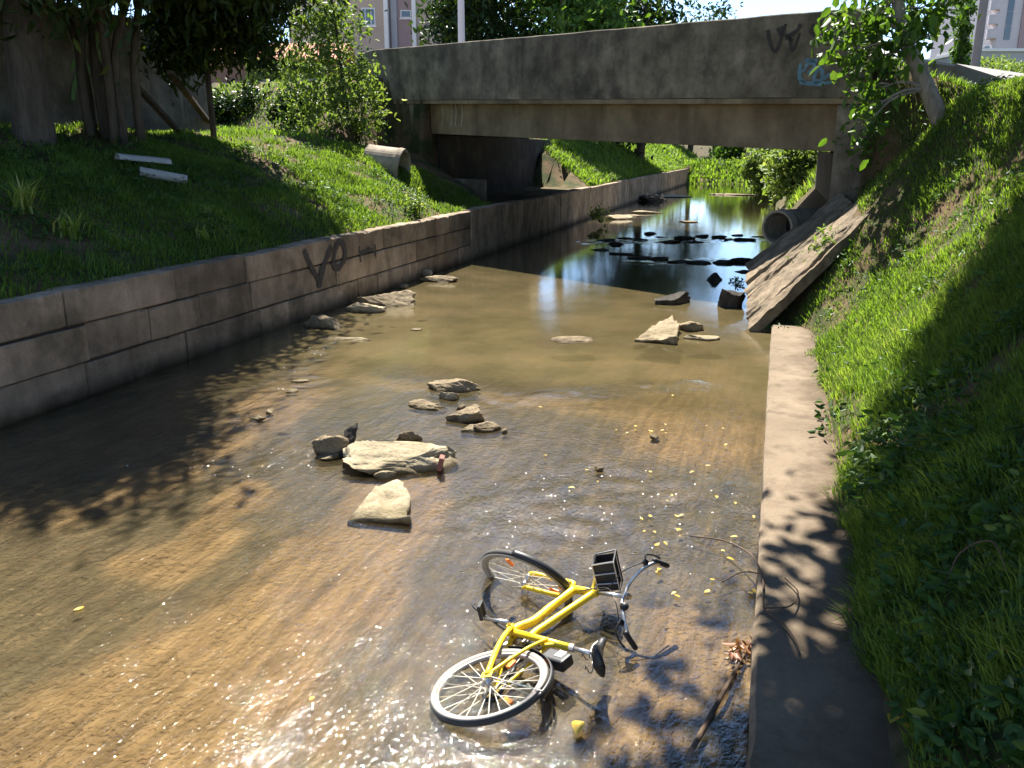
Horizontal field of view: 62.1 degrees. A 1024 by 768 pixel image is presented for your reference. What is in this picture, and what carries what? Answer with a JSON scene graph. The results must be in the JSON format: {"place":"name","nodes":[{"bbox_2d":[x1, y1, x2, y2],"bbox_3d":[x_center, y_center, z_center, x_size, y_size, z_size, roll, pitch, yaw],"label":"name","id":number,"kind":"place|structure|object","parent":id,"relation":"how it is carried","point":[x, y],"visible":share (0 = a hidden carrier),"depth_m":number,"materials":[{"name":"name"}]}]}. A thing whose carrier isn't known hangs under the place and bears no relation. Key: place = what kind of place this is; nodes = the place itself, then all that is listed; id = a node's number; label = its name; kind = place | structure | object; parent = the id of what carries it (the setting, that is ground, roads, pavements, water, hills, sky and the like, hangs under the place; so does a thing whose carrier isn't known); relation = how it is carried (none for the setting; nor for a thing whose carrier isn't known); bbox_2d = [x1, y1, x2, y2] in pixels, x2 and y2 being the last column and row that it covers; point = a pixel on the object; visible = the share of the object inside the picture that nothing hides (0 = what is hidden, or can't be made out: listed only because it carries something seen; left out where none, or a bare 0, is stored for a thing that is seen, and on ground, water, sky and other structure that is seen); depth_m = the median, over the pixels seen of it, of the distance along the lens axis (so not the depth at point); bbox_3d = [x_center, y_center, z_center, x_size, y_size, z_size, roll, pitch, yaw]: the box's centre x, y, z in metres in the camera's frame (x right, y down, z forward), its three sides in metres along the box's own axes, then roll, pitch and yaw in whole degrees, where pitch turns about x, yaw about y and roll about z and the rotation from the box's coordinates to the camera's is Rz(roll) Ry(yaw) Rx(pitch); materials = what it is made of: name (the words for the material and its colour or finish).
{"place":"outdoors","nodes":[
{"label":"outdoors","id":0,"kind":"place"},
{"bbox_2d":[0,184,775,767],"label":"water","id":1,"kind":"structure","parent":0,"point":[508,314],"depth_m":13.40,"materials":[{"name":"liquid"}]},
{"bbox_2d":[302,315,341,328],"bbox_3d":[-3.162,-0.974,14.188,0.726,0.342,0.284,13,18,14],"label":"stone","id":2,"kind":"object","parent":1,"relation":"in","point":[321,321],"visible":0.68,"depth_m":14.10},
{"bbox_2d":[314,453,339,461],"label":"stone","id":3,"kind":"object","parent":1,"relation":"on","point":[326,457],"visible":1,"depth_m":8.14,"materials":[{"name":"stone"}]},
{"bbox_2d":[320,337,369,340],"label":"stone","id":4,"kind":"object","parent":1,"relation":"on","point":[352,338],"visible":0.97,"depth_m":13.22,"materials":[{"name":"stone"}]},
{"bbox_2d":[345,302,386,312],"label":"stone","id":5,"kind":"object","parent":1,"relation":"in","point":[357,307],"visible":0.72,"depth_m":15.42,"materials":[{"name":"stone"}]},
{"bbox_2d":[373,470,396,481],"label":"stone","id":6,"kind":"object","parent":1,"relation":"on","point":[386,475],"visible":0.98,"depth_m":7.66,"materials":[{"name":"stone"}]},
{"bbox_2d":[423,269,432,276],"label":"stone","id":7,"kind":"object","parent":1,"relation":"in","point":[427,272],"visible":0.49,"depth_m":19.66,"materials":[{"name":"stone"}]},
{"bbox_2d":[419,275,457,282],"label":"stone","id":8,"kind":"object","parent":1,"relation":"in","point":[440,279],"visible":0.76,"depth_m":19.03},
{"bbox_2d":[550,336,592,343],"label":"stone","id":9,"kind":"object","parent":1,"relation":"on","point":[570,339],"visible":1,"depth_m":13.18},
{"bbox_2d":[571,720,584,734],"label":"fallen leaf","id":10,"kind":"object","parent":1,"relation":"on","point":[577,726],"visible":1,"depth_m":4.31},
{"bbox_2d":[587,203,609,225],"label":"weed plant","id":11,"kind":"object","parent":1,"relation":"on","point":[598,212],"visible":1,"depth_m":33.02,"materials":[{"name":"green plant"}]},
{"bbox_2d":[634,315,679,344],"bbox_3d":[2.307,-0.827,13.702,0.887,0.187,1.668,-8,15,2],"label":"concrete piece","id":12,"kind":"object","parent":1,"relation":"in","point":[666,331],"visible":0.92,"depth_m":13.38,"materials":[{"name":"stone"}]},
{"bbox_2d":[673,236,695,238],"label":"stone","id":13,"kind":"object","parent":1,"relation":"in","point":[683,237],"visible":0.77,"depth_m":28.22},
{"bbox_2d":[680,321,703,331],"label":"stone","id":14,"kind":"object","parent":1,"relation":"in","point":[690,326],"visible":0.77,"depth_m":13.86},
{"bbox_2d":[686,260,710,263],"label":"stone","id":15,"kind":"object","parent":1,"relation":"on","point":[699,262],"visible":0.87,"depth_m":22.11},
{"bbox_2d":[683,335,719,340],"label":"stone","id":16,"kind":"object","parent":1,"relation":"in","point":[703,337],"visible":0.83,"depth_m":13.23,"materials":[{"name":"stone"}]},
{"bbox_2d":[707,272,721,279],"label":"stone","id":17,"kind":"object","parent":1,"relation":"in","point":[714,276],"visible":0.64,"depth_m":19.26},
{"bbox_2d":[712,260,735,263],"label":"stone","id":18,"kind":"object","parent":1,"relation":"in","point":[724,261],"visible":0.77,"depth_m":22.13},
{"bbox_2d":[709,193,753,194],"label":"stone","id":19,"kind":"object","parent":1,"relation":"in","point":[728,194],"visible":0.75,"depth_m":55.83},
{"bbox_2d":[728,276,744,290],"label":"weed plant","id":20,"kind":"object","parent":1,"relation":"on","point":[736,283],"visible":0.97,"depth_m":17.51,"materials":[{"name":"green plant"}]},
{"bbox_2d":[723,636,752,660],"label":"debris clump","id":21,"kind":"object","parent":1,"relation":"on","point":[736,648],"visible":0.76,"depth_m":4.97,"materials":[{"name":"brown plant"}]},
{"bbox_2d":[730,257,751,262],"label":"stone","id":22,"kind":"object","parent":1,"relation":"in","point":[742,260],"visible":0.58,"depth_m":22.34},
{"bbox_2d":[722,571,760,582],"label":"twig","id":23,"kind":"object","parent":1,"relation":"on","point":[739,573],"visible":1,"depth_m":5.80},
{"bbox_2d":[733,237,755,240],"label":"stone","id":24,"kind":"object","parent":1,"relation":"in","point":[743,239],"visible":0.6,"depth_m":27.71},
{"bbox_2d":[56,0,936,58],"label":"sky","id":25,"kind":"structure","parent":0,"point":[752,8],"materials":[{"name":"white"}]},
{"bbox_2d":[0,65,1023,767],"bbox_3d":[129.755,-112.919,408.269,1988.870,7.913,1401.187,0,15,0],"label":"ground","id":26,"kind":"structure","parent":0,"point":[550,177],"depth_m":13.45,"materials":[{"name":"plant"}]},
{"bbox_2d":[1,172,66,214],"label":"grass tuft","id":27,"kind":"object","parent":26,"relation":"on","point":[22,198],"visible":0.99,"depth_m":11.18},
{"bbox_2d":[38,207,95,239],"bbox_3d":[-6.049,-2.149,11.364,0.960,0.426,0.867,0,15,0],"label":"grass tuft","id":28,"kind":"object","parent":26,"relation":"on","point":[72,229],"visible":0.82,"depth_m":11.33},
{"bbox_2d":[0,0,175,148],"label":"broadleaf tree","id":29,"kind":"object","parent":26,"relation":"on","point":[31,115],"visible":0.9,"depth_m":13.86,"materials":[{"name":"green plant"}]},
{"bbox_2d":[0,1,209,131],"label":"garden wall","id":30,"kind":"structure","parent":26,"relation":"on","point":[60,65],"depth_m":19.04,"materials":[{"name":"concrete"}]},
{"bbox_2d":[115,153,171,163],"bbox_3d":[-6.474,-3.958,14.942,0.200,0.194,0.932,13,20,40],"label":"gutter length","id":31,"kind":"object","parent":26,"relation":"on","point":[118,156],"visible":0.98,"depth_m":14.86,"materials":[{"name":"plastic"}]},
{"bbox_2d":[140,86,179,133],"bbox_3d":[-7.705,-5.968,18.575,0.140,0.999,1.429,4,16,14],"label":"wooden post","id":32,"kind":"object","parent":26,"relation":"on","point":[158,110],"visible":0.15,"depth_m":18.53,"materials":[{"name":"brown wood"}]},
{"bbox_2d":[139,167,186,183],"bbox_3d":[-6.070,-3.624,14.794,0.789,0.318,0.170,-9,18,-30],"label":"plastic pipe","id":33,"kind":"object","parent":26,"relation":"on","point":[164,175],"visible":0.98,"depth_m":14.73,"materials":[{"name":"plastic"}]},
{"bbox_2d":[166,70,217,129],"bbox_3d":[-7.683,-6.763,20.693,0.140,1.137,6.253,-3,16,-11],"label":"wooden post","id":34,"kind":"object","parent":26,"relation":"on","point":[177,81],"visible":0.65,"depth_m":19.44,"materials":[{"name":"brown wood"}]},
{"bbox_2d":[46,0,363,145],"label":"broadleaf tree","id":35,"kind":"object","parent":26,"relation":"on","point":[110,110],"visible":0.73,"depth_m":16.14,"materials":[{"name":"green plant"}]},
{"bbox_2d":[194,223,232,240],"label":"grass tuft","id":36,"kind":"object","parent":26,"relation":"on","point":[205,235],"visible":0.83,"depth_m":13.07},
{"bbox_2d":[113,0,318,138],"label":"broadleaf tree","id":37,"kind":"object","parent":26,"relation":"on","point":[197,54],"visible":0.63,"depth_m":18.38,"materials":[{"name":"green plant"}]},
{"bbox_2d":[0,211,470,430],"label":"retaining wall","id":38,"kind":"structure","parent":26,"relation":"on","point":[61,347],"depth_m":11.82,"materials":[{"name":"concrete"}]},
{"bbox_2d":[211,68,268,125],"bbox_3d":[-10.435,-10.415,31.501,3.213,2.490,2.682,-6,17,-21],"label":"bush","id":39,"kind":"object","parent":26,"relation":"on","point":[230,106],"visible":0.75,"depth_m":31.05,"materials":[{"name":"green plant"}]},
{"bbox_2d":[0,120,489,299],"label":"grass","id":40,"kind":"structure","parent":26,"relation":"on","point":[175,153],"depth_m":14.75,"materials":[{"name":"plant"}]},
{"bbox_2d":[210,43,357,82],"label":"house","id":41,"kind":"structure","parent":26,"relation":"on","point":[221,76],"depth_m":58.30,"materials":[{"name":"tile"}]},
{"bbox_2d":[244,57,327,80],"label":"hedge","id":42,"kind":"object","parent":26,"relation":"on","point":[255,73],"visible":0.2,"depth_m":45.75,"materials":[{"name":"green plant"}]},
{"bbox_2d":[256,81,321,128],"bbox_3d":[-7.147,-8.930,27.995,2.719,2.091,1.872,0,15,0],"label":"bush","id":43,"kind":"object","parent":26,"relation":"on","point":[274,114],"visible":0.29,"depth_m":27.72,"materials":[{"name":"green plant"}]},
{"bbox_2d":[212,74,371,138],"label":"grass","id":44,"kind":"structure","parent":26,"relation":"on","point":[276,132],"depth_m":28.96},
{"bbox_2d":[258,0,405,145],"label":"shrub","id":45,"kind":"object","parent":26,"relation":"on","point":[323,23],"visible":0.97,"depth_m":25.41,"materials":[{"name":"green plant"}]},
{"bbox_2d":[289,0,443,73],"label":"apartment building","id":46,"kind":"structure","parent":26,"relation":"on","point":[388,31],"depth_m":74.32,"materials":[{"name":"white paint"}]},
{"bbox_2d":[361,8,376,26],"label":"window","id":47,"kind":"structure","parent":46,"relation":"in","point":[372,24],"depth_m":73.84,"materials":[{"name":"white paint"}]},
{"bbox_2d":[399,10,411,19],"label":"window","id":48,"kind":"structure","parent":46,"relation":"in","point":[404,14],"depth_m":74.57,"materials":[{"name":"white paint"}]},
{"bbox_2d":[0,358,765,767],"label":"stream bed","id":49,"kind":"object","parent":26,"relation":"on","point":[650,700],"visible":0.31,"depth_m":5.87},
{"bbox_2d":[248,415,265,420],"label":"stone","id":50,"kind":"object","parent":49,"relation":"on","point":[258,417],"visible":0.99,"depth_m":9.35,"materials":[{"name":"stone"}]},
{"bbox_2d":[311,435,348,459],"bbox_3d":[-1.763,0.664,8.282,0.376,0.354,0.203,0,15,1],"label":"stone","id":51,"kind":"object","parent":49,"relation":"on","point":[323,444],"visible":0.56,"depth_m":8.20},
{"bbox_2d":[339,422,357,460],"bbox_3d":[-1.599,0.586,8.285,0.132,0.462,0.100,10,-25,-3],"label":"slate","id":52,"kind":"object","parent":49,"relation":"on","point":[350,432],"visible":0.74,"depth_m":8.29,"materials":[{"name":"stone"}]},
{"bbox_2d":[347,479,411,528],"bbox_3d":[-1.056,1.026,7.052,0.526,0.209,0.704,-3,19,1],"label":"concrete piece","id":53,"kind":"object","parent":49,"relation":"on","point":[388,505],"visible":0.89,"depth_m":6.87,"materials":[{"name":"concrete"}]},
{"bbox_2d":[352,290,416,307],"bbox_3d":[-2.401,-1.548,16.323,1.267,0.552,0.860,14,24,11],"label":"stone","id":54,"kind":"object","parent":49,"relation":"on","point":[398,299],"visible":0.56,"depth_m":16.11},
{"bbox_2d":[343,440,458,477],"bbox_3d":[-1.073,0.748,7.931,1.124,0.327,0.515,1,15,3],"label":"concrete lump","id":55,"kind":"object","parent":49,"relation":"on","point":[410,459],"visible":0.9,"depth_m":7.89,"materials":[{"name":"concrete"}]},
{"bbox_2d":[436,454,444,470],"bbox_3d":[-0.656,0.727,7.833,0.075,0.132,0.120,0,15,0],"label":"brick","id":56,"kind":"object","parent":55,"relation":"on","point":[440,462],"visible":1,"depth_m":7.78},
{"bbox_2d":[396,431,422,441],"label":"stone","id":57,"kind":"object","parent":49,"relation":"on","point":[408,436],"visible":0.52,"depth_m":8.62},
{"bbox_2d":[408,399,447,412],"bbox_3d":[-0.974,0.261,9.770,0.464,0.120,0.242,8,17,27],"label":"stone","id":58,"kind":"object","parent":49,"relation":"on","point":[423,404],"visible":0.98,"depth_m":9.72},
{"bbox_2d":[438,392,458,405],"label":"stone","id":59,"kind":"object","parent":49,"relation":"on","point":[453,398],"visible":0.98,"depth_m":10.06,"materials":[{"name":"stone"}]},
{"bbox_2d":[427,378,480,400],"bbox_3d":[-0.722,0.062,10.475,0.709,0.270,0.278,7,16,7],"label":"stone","id":60,"kind":"object","parent":49,"relation":"on","point":[464,387],"visible":0.85,"depth_m":10.40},
{"bbox_2d":[445,404,484,426],"bbox_3d":[-0.509,0.384,9.314,0.445,0.312,0.272,-1,15,-4],"label":"stone","id":61,"kind":"object","parent":49,"relation":"on","point":[472,414],"visible":0.77,"depth_m":9.23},
{"bbox_2d":[460,424,476,435],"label":"stone","id":62,"kind":"object","parent":49,"relation":"on","point":[468,429],"visible":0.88,"depth_m":8.92,"materials":[{"name":"stone"}]},
{"bbox_2d":[473,421,501,435],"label":"stone","id":63,"kind":"object","parent":49,"relation":"on","point":[490,428],"visible":0.98,"depth_m":8.94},
{"bbox_2d":[429,549,669,727],"bbox_3d":[0.076,1.461,5.013,1.276,0.653,1.630,8,17,27],"label":"bicycle","id":64,"kind":"object","parent":49,"relation":"on","point":[606,572],"visible":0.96,"depth_m":4.90,"materials":[{"name":"metal"}]},
{"bbox_2d":[607,215,632,219],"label":"stone","id":65,"kind":"object","parent":49,"relation":"on","point":[618,217],"visible":0.62,"depth_m":36.27,"materials":[{"name":"stone"}]},
{"bbox_2d":[639,194,666,201],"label":"stone","id":66,"kind":"object","parent":49,"relation":"on","point":[652,197],"visible":0.56,"depth_m":48.88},
{"bbox_2d":[654,291,690,304],"bbox_3d":[3.116,-1.573,16.451,0.855,0.405,0.479,-5,16,-18],"label":"stone","id":67,"kind":"object","parent":49,"relation":"on","point":[680,297],"visible":0.62,"depth_m":16.32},
{"bbox_2d":[680,653,744,767],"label":"stick","id":68,"kind":"object","parent":49,"relation":"on","point":[695,743],"visible":1,"depth_m":4.37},
{"bbox_2d":[717,289,745,307],"bbox_3d":[4.169,-1.500,16.185,0.455,0.695,0.558,9,18,30],"label":"stone","id":69,"kind":"object","parent":49,"relation":"on","point":[731,298],"visible":0.57,"depth_m":15.94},
{"bbox_2d":[363,144,410,179],"bbox_3d":[-3.535,-6.049,23.886,1.183,1.319,1.240,3,16,11],"label":"drain pipe","id":70,"kind":"object","parent":26,"relation":"on","point":[392,159],"visible":0.53,"depth_m":23.37,"materials":[{"name":"concrete"}]},
{"bbox_2d":[402,185,426,213],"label":"weed plant","id":71,"kind":"object","parent":26,"relation":"on","point":[415,206],"visible":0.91,"depth_m":19.97,"materials":[{"name":"green plant"}]},
{"bbox_2d":[458,0,464,41],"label":"utility pole","id":72,"kind":"object","parent":26,"relation":"on","point":[461,25],"visible":0.48,"depth_m":43.68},
{"bbox_2d":[384,0,554,45],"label":"broadleaf tree","id":73,"kind":"object","parent":26,"relation":"on","point":[482,12],"visible":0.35,"depth_m":53.61,"materials":[{"name":"green plant"}]},
{"bbox_2d":[463,168,687,259],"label":"retaining wall","id":74,"kind":"structure","parent":26,"relation":"on","point":[495,227],"depth_m":30.31,"materials":[{"name":"concrete"}]},
{"bbox_2d":[489,0,671,36],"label":"broadleaf tree","id":75,"kind":"object","parent":26,"relation":"on","point":[572,16],"visible":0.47,"depth_m":50.20,"materials":[{"name":"green plant"}]},
{"bbox_2d":[541,139,683,185],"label":"grass","id":76,"kind":"structure","parent":26,"relation":"on","point":[629,161],"depth_m":48.10,"materials":[{"name":"plant"}]},
{"bbox_2d":[600,0,700,160],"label":"broadleaf tree","id":77,"kind":"object","parent":26,"relation":"on","point":[661,19],"visible":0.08,"depth_m":58.02,"materials":[{"name":"green plant"}]},
{"bbox_2d":[357,7,955,201],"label":"road bridge","id":78,"kind":"structure","parent":26,"relation":"on","point":[748,82],"depth_m":20.55,"materials":[{"name":"concrete"}]},
{"bbox_2d":[647,143,748,184],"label":"grass","id":79,"kind":"structure","parent":26,"relation":"on","point":[679,154],"depth_m":76.34,"materials":[{"name":"plant"}]},
{"bbox_2d":[663,0,743,151],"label":"broadleaf tree","id":80,"kind":"object","parent":26,"relation":"on","point":[716,13],"visible":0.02,"depth_m":90.26,"materials":[{"name":"green plant"}]},
{"bbox_2d":[701,146,749,160],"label":"bush","id":81,"kind":"object","parent":26,"relation":"on","point":[719,152],"visible":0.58,"depth_m":81.10,"materials":[{"name":"green plant"}]},
{"bbox_2d":[732,148,772,190],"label":"bush","id":82,"kind":"object","parent":26,"relation":"on","point":[746,171],"visible":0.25,"depth_m":62.17,"materials":[{"name":"green plant"}]},
{"bbox_2d":[750,148,783,200],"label":"bush","id":83,"kind":"object","parent":26,"relation":"on","point":[766,171],"visible":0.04,"depth_m":47.05,"materials":[{"name":"green plant"}]},
{"bbox_2d":[762,207,818,243],"bbox_3d":[6.188,-3.431,18.462,1.500,0.780,0.780,-12,20,-38],"label":"drain pipe","id":84,"kind":"object","parent":26,"relation":"on","point":[777,224],"visible":0.55,"depth_m":18.27,"materials":[{"name":"concrete"}]},
{"bbox_2d":[758,149,829,208],"bbox_3d":[12.284,-9.027,36.187,3.845,3.560,3.381,0,15,0],"label":"bush","id":85,"kind":"object","parent":26,"relation":"on","point":[791,167],"visible":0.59,"depth_m":35.55,"materials":[{"name":"green plant"}]},
{"bbox_2d":[744,193,853,298],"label":"concrete slab","id":86,"kind":"structure","parent":26,"relation":"on","point":[766,265],"depth_m":15.77,"materials":[{"name":"concrete"}]},
{"bbox_2d":[785,151,827,208],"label":"grass","id":87,"kind":"structure","parent":26,"relation":"on","point":[803,190],"depth_m":31.89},
{"bbox_2d":[746,201,871,331],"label":"concrete slab","id":88,"kind":"structure","parent":26,"relation":"on","point":[769,301],"depth_m":14.18,"materials":[{"name":"concrete"}]},
{"bbox_2d":[777,219,847,316],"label":"weeds","id":89,"kind":"object","parent":26,"relation":"on","point":[825,240],"visible":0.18,"depth_m":14.49,"materials":[{"name":"green plant"}]},
{"bbox_2d":[746,324,892,767],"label":"concrete ledge","id":90,"kind":"object","parent":26,"relation":"on","point":[817,703],"visible":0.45,"depth_m":5.24,"materials":[{"name":"concrete"}]},
{"bbox_2d":[690,535,800,655],"bbox_3d":[1.598,1.324,5.606,0.258,0.144,1.802,-2,16,-7],"label":"twig","id":91,"kind":"object","parent":90,"relation":"on","point":[775,617],"visible":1,"depth_m":5.44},
{"bbox_2d":[765,578,798,608],"bbox_3d":[1.727,1.316,5.335,0.157,0.040,0.458,10,18,31],"label":"twig","id":92,"kind":"object","parent":90,"relation":"on","point":[794,602],"visible":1,"depth_m":5.19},
{"bbox_2d":[822,39,952,172],"bbox_3d":[7.385,-5.161,15.936,2.494,2.451,2.084,-6,17,-22],"label":"bush","id":93,"kind":"object","parent":26,"relation":"on","point":[865,142],"visible":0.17,"depth_m":15.80,"materials":[{"name":"green plant"}]},
{"bbox_2d":[765,56,1023,371],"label":"grass","id":94,"kind":"structure","parent":26,"relation":"on","point":[885,300],"depth_m":12.40,"materials":[{"name":"plant"}]},
{"bbox_2d":[766,57,1023,433],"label":"weeds","id":95,"kind":"object","parent":26,"relation":"on","point":[943,275],"visible":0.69,"depth_m":11.03,"materials":[{"name":"green plant"}]},
{"bbox_2d":[809,0,981,170],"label":"tree","id":96,"kind":"object","parent":26,"relation":"on","point":[909,34],"visible":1,"depth_m":14.60,"materials":[{"name":"green plant"}]},
{"bbox_2d":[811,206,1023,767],"bbox_3d":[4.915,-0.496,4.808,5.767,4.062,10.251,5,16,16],"label":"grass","id":97,"kind":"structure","parent":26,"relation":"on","point":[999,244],"depth_m":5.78,"materials":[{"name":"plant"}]},
{"bbox_2d":[835,278,1023,767],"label":"weeds","id":98,"kind":"object","parent":26,"relation":"on","point":[1013,733],"visible":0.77,"depth_m":4.83,"materials":[{"name":"green plant"}]},
{"bbox_2d":[945,540,1008,583],"bbox_3d":[2.487,0.993,4.501,0.139,0.328,0.334,-9,18,-30],"label":"twig","id":99,"kind":"object","parent":98,"relation":"on","point":[967,547],"visible":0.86,"depth_m":4.57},
{"bbox_2d":[946,0,977,64],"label":"column tree","id":100,"kind":"object","parent":26,"relation":"on","point":[961,50],"visible":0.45,"depth_m":29.57,"materials":[{"name":"green plant"}]},
{"bbox_2d":[925,45,1023,62],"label":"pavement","id":101,"kind":"structure","parent":26,"relation":"on","point":[989,52],"depth_m":51.93,"materials":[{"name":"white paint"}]},
{"bbox_2d":[930,0,1023,57],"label":"tower block","id":102,"kind":"structure","parent":26,"relation":"on","point":[1004,26],"depth_m":85.38,"materials":[{"name":"paint"}]},
{"bbox_2d":[1003,26,1010,39],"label":"window","id":103,"kind":"structure","parent":102,"relation":"in","point":[1007,31],"depth_m":85.28,"materials":[{"name":"blue glass"}]},
{"bbox_2d":[1005,11,1013,24],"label":"window","id":104,"kind":"structure","parent":102,"relation":"in","point":[1009,17],"depth_m":84.91,"materials":[{"name":"blue glass"}]},
{"bbox_2d":[1007,0,1014,10],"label":"window","id":105,"kind":"structure","parent":102,"relation":"in","point":[1011,3],"depth_m":84.58,"materials":[{"name":"blue glass"}]},
{"bbox_2d":[971,0,988,66],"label":"lamp pole","id":106,"kind":"object","parent":26,"relation":"on","point":[979,37],"depth_m":24.57,"materials":[{"name":"metal"}]},
{"bbox_2d":[970,54,1023,72],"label":"hedge","id":107,"kind":"object","parent":26,"relation":"on","point":[999,63],"visible":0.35,"depth_m":24.97,"materials":[{"name":"green plant"}]},
{"bbox_2d":[212,56,1023,86],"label":"road","id":108,"kind":"structure","parent":0,"point":[973,74],"depth_m":17.93,"materials":[{"name":"asphalt"}]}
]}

